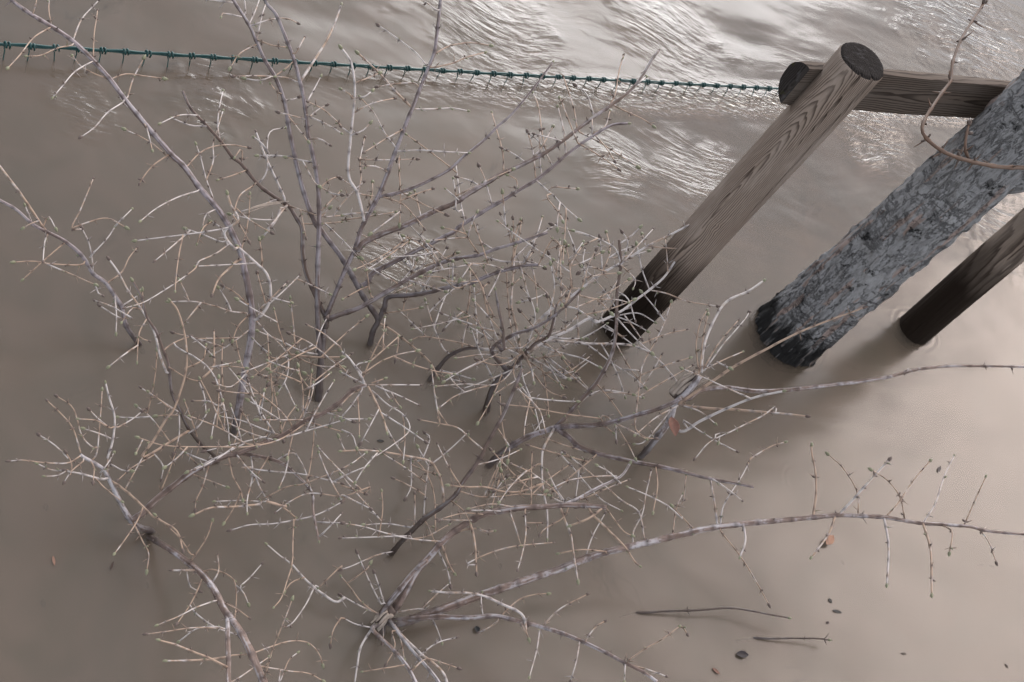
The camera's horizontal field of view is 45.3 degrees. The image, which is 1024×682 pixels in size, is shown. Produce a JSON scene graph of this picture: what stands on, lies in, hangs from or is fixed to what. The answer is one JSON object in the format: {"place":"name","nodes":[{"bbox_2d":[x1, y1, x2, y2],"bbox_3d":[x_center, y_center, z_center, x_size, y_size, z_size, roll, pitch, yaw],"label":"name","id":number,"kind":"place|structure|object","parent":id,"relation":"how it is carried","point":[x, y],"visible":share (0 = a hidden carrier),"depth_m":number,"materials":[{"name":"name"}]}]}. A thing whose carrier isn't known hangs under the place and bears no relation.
{"place":"outdoors","nodes":[
{"label":"outdoors","id":0,"kind":"place"},
{"bbox_2d":[0,0,1023,681],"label":"river water","id":1,"kind":"structure","parent":0,"point":[80,610],"depth_m":3.22,"materials":[{"name":"brown liquid"}]},
{"bbox_2d":[0,165,141,345],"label":"bare shrub","id":2,"kind":"object","parent":1,"relation":"on","point":[117,300],"visible":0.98,"depth_m":2.63,"materials":[{"name":"grey plant"}]},
{"bbox_2d":[93,255,278,481],"bbox_3d":[-0.744,0.112,2.633,0.318,0.483,0.434,-7,62,-31],"label":"bare shrub","id":3,"kind":"object","parent":1,"relation":"in","point":[172,393],"visible":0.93,"depth_m":2.56,"materials":[{"name":"grey plant"}]},
{"bbox_2d":[6,0,369,452],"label":"bare shrub","id":4,"kind":"object","parent":1,"relation":"in","point":[241,252],"visible":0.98,"depth_m":2.67,"materials":[{"name":"grey plant"}]},
{"bbox_2d":[5,316,456,608],"bbox_3d":[-0.589,0.226,2.580,0.636,0.560,0.730,40,50,2],"label":"bare shrub","id":5,"kind":"object","parent":1,"relation":"in","point":[161,494],"visible":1,"depth_m":2.49,"materials":[{"name":"beige plant"}]},
{"bbox_2d":[142,513,327,681],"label":"bare shrub","id":6,"kind":"object","parent":1,"relation":"on","point":[228,615],"visible":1,"depth_m":2.25,"materials":[{"name":"beige plant"}]},
{"bbox_2d":[157,0,659,401],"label":"bare shrub","id":7,"kind":"object","parent":1,"relation":"in","point":[358,246],"visible":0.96,"depth_m":2.92,"materials":[{"name":"grey plant"}]},
{"bbox_2d":[206,0,630,382],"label":"bare shrub","id":8,"kind":"object","parent":1,"relation":"in","point":[364,297],"visible":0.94,"depth_m":3.02,"materials":[{"name":"grey plant"}]},
{"bbox_2d":[285,365,580,627],"bbox_3d":[-0.182,0.386,2.690,0.575,0.561,0.570,13,54,-19],"label":"bare shrub","id":9,"kind":"object","parent":1,"relation":"on","point":[415,527],"visible":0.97,"depth_m":2.71,"materials":[{"name":"beige plant"}]},
{"bbox_2d":[398,220,688,381],"bbox_3d":[0.080,-0.154,3.134,0.831,0.644,0.302,-18,68,-35],"label":"bare shrub","id":10,"kind":"object","parent":1,"relation":"on","point":[452,353],"visible":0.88,"depth_m":3.07,"materials":[{"name":"beige plant"}]},
{"bbox_2d":[434,213,720,433],"bbox_3d":[0.106,-0.039,3.080,0.895,0.633,0.524,-19,69,-35],"label":"bare shrub","id":11,"kind":"object","parent":1,"relation":"in","point":[522,354],"visible":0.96,"depth_m":3.01,"materials":[{"name":"grey plant"}]},
{"bbox_2d":[436,225,753,540],"bbox_3d":[0.159,0.128,3.012,0.766,0.602,0.811,13,54,-19],"label":"bare shrub","id":12,"kind":"object","parent":1,"relation":"on","point":[559,427],"visible":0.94,"depth_m":2.95,"materials":[{"name":"grey plant"}]},
{"bbox_2d":[264,438,1023,681],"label":"bare shrub","id":13,"kind":"object","parent":1,"relation":"on","point":[384,616],"visible":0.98,"depth_m":2.71,"materials":[{"name":"grey plant"}]},
{"bbox_2d":[636,607,791,618],"bbox_3d":[0.449,0.689,3.049,0.491,0.151,0.030,10,55,-21],"label":"drifting twig","id":14,"kind":"object","parent":1,"relation":"on","point":[688,610],"visible":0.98,"depth_m":3.02,"materials":[{"name":"wood"}]},
{"bbox_2d":[736,650,748,657],"bbox_3d":[0.568,0.771,3.019,0.037,0.006,0.019,13,54,-19],"label":"seed husk","id":15,"kind":"object","parent":1,"relation":"on","point":[742,654],"visible":1,"depth_m":3.02,"materials":[{"name":"brown plant"}]},
{"bbox_2d":[753,635,831,642],"bbox_3d":[0.658,0.768,3.109,0.292,0.135,0.029,9,55,-22],"label":"drifting twig","id":16,"kind":"object","parent":1,"relation":"on","point":[776,638],"visible":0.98,"depth_m":3.09,"materials":[{"name":"wood"}]},
{"bbox_2d":[602,42,1023,344],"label":"post and rail fence","id":17,"kind":"object","parent":1,"relation":"in","point":[821,100],"visible":0.77,"depth_m":2.98,"materials":[{"name":"brown wood"}]},
{"bbox_2d":[0,41,777,94],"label":"wire fence","id":18,"kind":"object","parent":17,"relation":"attached to","point":[169,54],"visible":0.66,"depth_m":3.54,"materials":[{"name":"teal"}]},
{"bbox_2d":[632,279,1023,460],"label":"bare shrub","id":19,"kind":"object","parent":1,"relation":"on","point":[685,386],"visible":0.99,"depth_m":3.18,"materials":[{"name":"grey plant"}]},
{"bbox_2d":[826,535,833,544],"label":"dead leaf","id":20,"kind":"object","parent":1,"relation":"on","point":[830,539],"visible":0.89,"depth_m":3.32,"materials":[{"name":"plant"}]},
{"bbox_2d":[755,0,1023,367],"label":"tree","id":21,"kind":"object","parent":1,"relation":"on","point":[968,176],"visible":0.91,"depth_m":3.19,"materials":[{"name":"grey plant"}]}
]}

